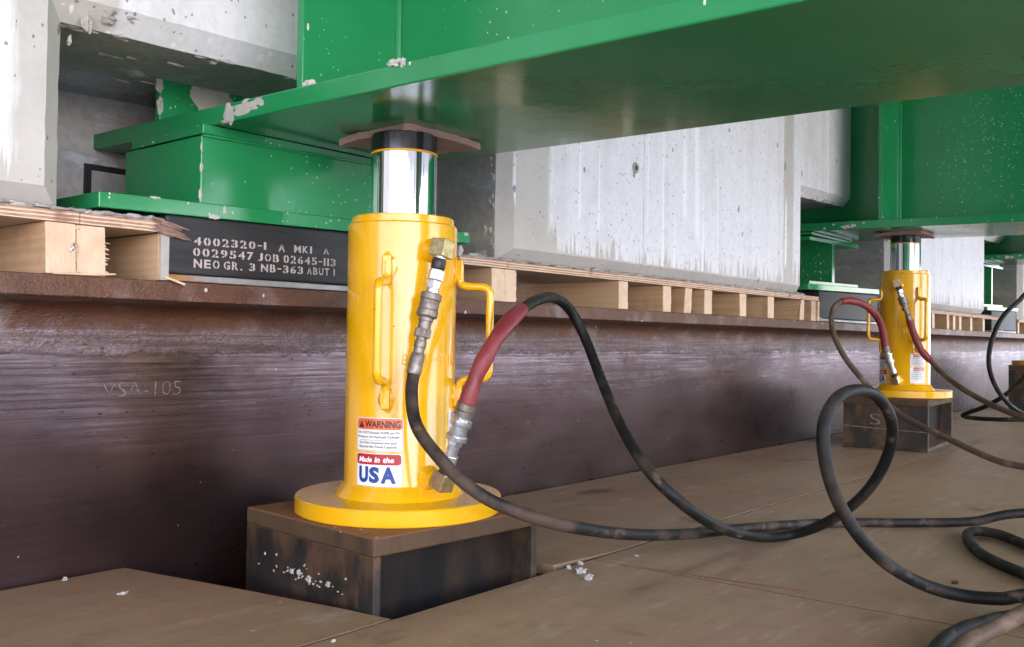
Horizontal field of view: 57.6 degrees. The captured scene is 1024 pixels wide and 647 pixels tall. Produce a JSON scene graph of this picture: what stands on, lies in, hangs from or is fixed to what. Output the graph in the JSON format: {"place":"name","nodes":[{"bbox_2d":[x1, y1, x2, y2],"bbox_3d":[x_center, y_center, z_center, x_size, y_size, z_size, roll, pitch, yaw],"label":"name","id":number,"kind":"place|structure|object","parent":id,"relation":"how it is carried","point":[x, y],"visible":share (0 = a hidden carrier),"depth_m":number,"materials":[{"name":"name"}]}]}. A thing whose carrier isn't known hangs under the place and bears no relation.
{"place":"outdoors","nodes":[
{"label":"outdoors","id":0,"kind":"place"},
{"bbox_2d":[0,568,390,646],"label":"floor panel","id":1,"kind":"structure","parent":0,"point":[148,609],"depth_m":1.12,"materials":[{"name":"brown wood"}]},
{"bbox_2d":[117,591,128,594],"bbox_3d":[-0.504,0.349,1.207,0.010,0.005,0.016,1,-1,13],"label":"concrete crumb","id":2,"kind":"object","parent":1,"relation":"on","point":[123,592],"visible":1,"depth_m":1.20,"materials":[{"name":"white concrete"}]},
{"bbox_2d":[0,0,1023,319],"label":"concrete wall","id":3,"kind":"structure","parent":0,"point":[722,204],"depth_m":1.92,"materials":[{"name":"grey concrete"}]},
{"bbox_2d":[984,235,1023,264],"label":"steel girder","id":4,"kind":"object","parent":3,"relation":"attached to","point":[1008,250],"visible":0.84,"depth_m":5.00,"materials":[{"name":"green metal"}]},
{"bbox_2d":[301,429,1023,646],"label":"floor joint","id":5,"kind":"object","parent":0,"point":[693,577],"visible":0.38,"depth_m":1.32,"materials":[{"name":"brown"}]},
{"bbox_2d":[305,560,1023,646],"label":"floor panel","id":6,"kind":"structure","parent":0,"point":[609,604],"depth_m":1.13,"materials":[{"name":"brown wood"}]},
{"bbox_2d":[575,567,586,573],"bbox_3d":[0.100,0.359,1.354,0.016,0.010,0.025,0,-1,40],"label":"concrete crumb","id":7,"kind":"object","parent":6,"relation":"on","point":[580,570],"visible":1,"depth_m":1.35,"materials":[{"name":"white concrete"}]},
{"bbox_2d":[584,573,593,579],"bbox_3d":[0.108,0.359,1.314,0.013,0.013,0.015,1,-1,-18],"label":"concrete crumb","id":8,"kind":"object","parent":6,"relation":"on","point":[589,576],"visible":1,"depth_m":1.31,"materials":[{"name":"white concrete"}]},
{"bbox_2d":[501,445,925,574],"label":"floor panel","id":9,"kind":"structure","parent":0,"point":[718,488],"depth_m":2.06,"materials":[{"name":"brown wood"}]},
{"bbox_2d":[596,449,1023,637],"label":"floor panel","id":10,"kind":"structure","parent":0,"point":[837,565],"depth_m":1.52,"materials":[{"name":"brown wood"}]},
{"bbox_2d":[405,237,1023,540],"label":"hydraulic hose","id":11,"kind":"object","parent":10,"relation":"on","point":[441,250],"visible":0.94,"depth_m":1.24,"materials":[{"name":"black rubber"}]},
{"bbox_2d":[624,565,806,591],"bbox_3d":[0.283,0.363,1.330,0.270,0.001,0.006,0,-1,30],"label":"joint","id":12,"kind":"object","parent":10,"relation":"on","point":[715,578],"visible":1,"depth_m":1.32,"materials":[{"name":"brown"}]},
{"bbox_2d":[429,292,1023,605],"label":"hydraulic hose","id":13,"kind":"object","parent":10,"relation":"on","point":[509,321],"visible":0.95,"depth_m":1.25,"materials":[{"name":"black rubber"}]},
{"bbox_2d":[829,297,1023,469],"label":"hydraulic hose","id":14,"kind":"object","parent":10,"relation":"on","point":[885,346],"visible":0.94,"depth_m":2.83,"materials":[{"name":"black rubber"}]},
{"bbox_2d":[927,610,1008,646],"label":"hydraulic hose","id":15,"kind":"object","parent":10,"relation":"on","point":[948,636],"visible":0.49,"depth_m":1.06,"materials":[{"name":"black rubber"}]},
{"bbox_2d":[949,602,1023,646],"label":"hydraulic hose","id":16,"kind":"object","parent":10,"relation":"on","point":[996,627],"visible":1,"depth_m":0.99,"materials":[{"name":"brown rubber"}]},
{"bbox_2d":[962,526,1023,579],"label":"hydraulic hose","id":17,"kind":"object","parent":10,"relation":"on","point":[974,547],"visible":1,"depth_m":1.53,"materials":[{"name":"black rubber"}]},
{"bbox_2d":[782,411,1023,457],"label":"floor panel","id":18,"kind":"structure","parent":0,"point":[968,432],"depth_m":3.53,"materials":[{"name":"brown wood"}]},
{"bbox_2d":[843,396,952,452],"bbox_3d":[1.303,0.325,3.137,0.262,0.165,0.366,0,-1,36],"label":"support block","id":19,"kind":"object","parent":18,"relation":"on","point":[864,424],"depth_m":3.02,"materials":[{"name":"metal"}]},
{"bbox_2d":[867,235,952,398],"bbox_3d":[1.321,-0.026,3.130,0.294,0.538,0.294,0,-1,39],"label":"hydraulic jack","id":20,"kind":"object","parent":19,"relation":"on","point":[911,365],"visible":0.87,"depth_m":3.06,"materials":[{"name":"yellow metal"}]},
{"bbox_2d":[874,230,934,239],"bbox_3d":[1.324,-0.295,3.142,0.154,0.015,0.155,0,-1,40],"label":"packing board","id":21,"kind":"object","parent":20,"relation":"on","point":[921,233],"visible":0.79,"depth_m":3.10,"materials":[{"name":"brown wood"}]},
{"bbox_2d":[892,279,1023,420],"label":"hydraulic hose","id":22,"kind":"object","parent":20,"relation":"attached to","point":[915,337],"visible":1,"depth_m":2.99,"materials":[{"name":"black rubber"}]},
{"bbox_2d":[1008,365,1023,410],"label":"support block","id":23,"kind":"object","parent":18,"relation":"on","point":[1016,396],"depth_m":4.84,"materials":[{"name":"metal"}]},
{"bbox_2d":[1011,360,1023,364],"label":"hydraulic jack","id":24,"kind":"object","parent":23,"relation":"on","point":[1017,362],"visible":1,"depth_m":4.89,"materials":[{"name":"yellow metal"}]},
{"bbox_2d":[964,403,1007,412],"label":"floor panel","id":25,"kind":"structure","parent":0,"point":[989,409],"depth_m":4.87,"materials":[{"name":"brown wood"}]},
{"bbox_2d":[971,430,1023,452],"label":"floor panel","id":26,"kind":"structure","parent":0,"point":[1013,442],"depth_m":3.20,"materials":[{"name":"brown wood"}]},
{"bbox_2d":[960,374,1023,421],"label":"hydraulic hose","id":27,"kind":"object","parent":26,"relation":"on","point":[1008,392],"visible":0.9,"depth_m":3.53,"materials":[{"name":"black rubber"}]},
{"bbox_2d":[986,292,1023,413],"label":"hydraulic hose","id":28,"kind":"object","parent":26,"relation":"on","point":[1004,314],"visible":0.98,"depth_m":2.98,"materials":[{"name":"black rubber"}]},
{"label":"lower floor","id":29,"kind":"structure","parent":0,"visible":0},
{"bbox_2d":[246,501,536,618],"bbox_3d":[-0.174,0.352,1.344,0.296,0.170,0.300,0,-1,44],"label":"support block","id":30,"kind":"object","parent":29,"relation":"on","point":[379,572],"depth_m":1.25,"materials":[{"name":"metal"}]},
{"bbox_2d":[294,130,500,528],"bbox_3d":[-0.160,-0.003,1.349,0.294,0.538,0.294,2,-1,-38],"label":"hydraulic jack","id":31,"kind":"object","parent":30,"relation":"on","point":[390,465],"visible":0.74,"depth_m":1.28,"materials":[{"name":"yellow metal"}]},
{"bbox_2d":[339,123,480,154],"bbox_3d":[-0.154,-0.272,1.407,0.155,0.015,0.155,0,-1,40],"label":"packing board","id":32,"kind":"object","parent":31,"relation":"on","point":[447,143],"visible":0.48,"depth_m":1.38,"materials":[{"name":"brown wood"}]},
{"bbox_2d":[0,271,1023,590],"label":"steel beam","id":33,"kind":"structure","parent":29,"relation":"on","point":[168,427],"depth_m":1.52,"materials":[{"name":"brown metal"}]},
{"bbox_2d":[0,198,191,285],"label":"timber formwork","id":34,"kind":"object","parent":33,"relation":"on","point":[37,237],"visible":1,"depth_m":1.20,"materials":[{"name":"brown wood"}]},
{"bbox_2d":[165,274,346,291],"bbox_3d":[-0.388,-0.057,1.564,0.254,0.009,0.560,0,-1,40],"label":"shim plate","id":35,"kind":"object","parent":33,"relation":"on","point":[242,282],"visible":0.27,"depth_m":1.38,"materials":[{"name":"silver metal"}]},
{"bbox_2d":[105,215,347,285],"bbox_3d":[-0.387,-0.108,1.562,0.249,0.092,0.560,0,-1,40],"label":"bearing pad","id":36,"kind":"object","parent":35,"relation":"on","point":[230,249],"visible":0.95,"depth_m":1.38,"materials":[{"name":"paint"}]},
{"bbox_2d":[56,124,469,243],"bbox_3d":[-0.403,-0.213,1.549,0.261,0.142,0.706,0,-1,40],"label":"bearing pedestal","id":37,"kind":"object","parent":36,"relation":"on","point":[205,171],"visible":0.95,"depth_m":1.40,"materials":[{"name":"green paint"}]},
{"bbox_2d":[93,0,1023,160],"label":"steel girder","id":38,"kind":"object","parent":37,"relation":"on","point":[495,76],"visible":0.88,"depth_m":1.10,"materials":[{"name":"green metal"}]},
{"bbox_2d":[456,254,819,320],"bbox_3d":[0.301,-0.070,2.525,0.436,0.088,1.755,0,-1,40],"label":"timber formwork","id":39,"kind":"object","parent":33,"relation":"on","point":[512,280],"visible":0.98,"depth_m":2.27,"materials":[{"name":"brown wood"}]},
{"bbox_2d":[819,318,876,324],"bbox_3d":[1.087,-0.006,3.338,0.254,0.009,0.560,0,-1,40],"label":"shim plate","id":40,"kind":"object","parent":33,"relation":"on","point":[848,321],"visible":0.26,"depth_m":3.24,"materials":[{"name":"silver metal"}]},
{"bbox_2d":[797,291,876,321],"bbox_3d":[1.088,-0.063,3.336,0.248,0.102,0.560,0,-1,40],"label":"bearing pad","id":41,"kind":"object","parent":40,"relation":"on","point":[827,299],"visible":0.38,"depth_m":3.20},
{"bbox_2d":[797,232,878,294],"bbox_3d":[1.069,-0.204,3.328,0.270,0.207,0.706,0,-1,40],"label":"bearing pedestal","id":42,"kind":"object","parent":41,"relation":"on","point":[817,261],"visible":0.5,"depth_m":3.30,"materials":[{"name":"green paint"}]},
{"bbox_2d":[800,85,1023,240],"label":"steel girder","id":43,"kind":"object","parent":42,"relation":"on","point":[948,166],"visible":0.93,"depth_m":3.05,"materials":[{"name":"green metal"}]},
{"bbox_2d":[877,304,1002,330],"bbox_3d":[1.864,-0.017,4.406,0.436,0.088,1.917,0,-1,40],"label":"timber formwork","id":44,"kind":"object","parent":33,"relation":"on","point":[949,319],"visible":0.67,"depth_m":4.37,"materials":[{"name":"brown wood"}]},
{"bbox_2d":[984,330,1015,332],"bbox_3d":[2.561,0.044,5.113,0.254,0.009,0.560,0,-1,40],"label":"shim plate","id":45,"kind":"object","parent":33,"relation":"on","point":[1000,331],"visible":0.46,"depth_m":5.02,"materials":[{"name":"silver metal"}]},
{"bbox_2d":[981,311,1015,331],"bbox_3d":[2.563,-0.017,5.111,0.248,0.112,0.560,0,-1,40],"label":"bearing pad","id":46,"kind":"object","parent":45,"relation":"on","point":[1008,323],"visible":0.43,"depth_m":5.00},
{"bbox_2d":[983,261,1017,311],"bbox_3d":[2.544,-0.196,5.103,0.270,0.271,0.706,0,-1,40],"label":"bearing pedestal","id":47,"kind":"object","parent":46,"relation":"on","point":[989,267],"visible":0.33,"depth_m":5.07,"materials":[{"name":"green paint"}]},
{"bbox_2d":[1015,320,1023,333],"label":"timber formwork","id":48,"kind":"object","parent":33,"relation":"on","point":[1019,326],"visible":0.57,"depth_m":5.39,"materials":[{"name":"brown wood"}]}
]}

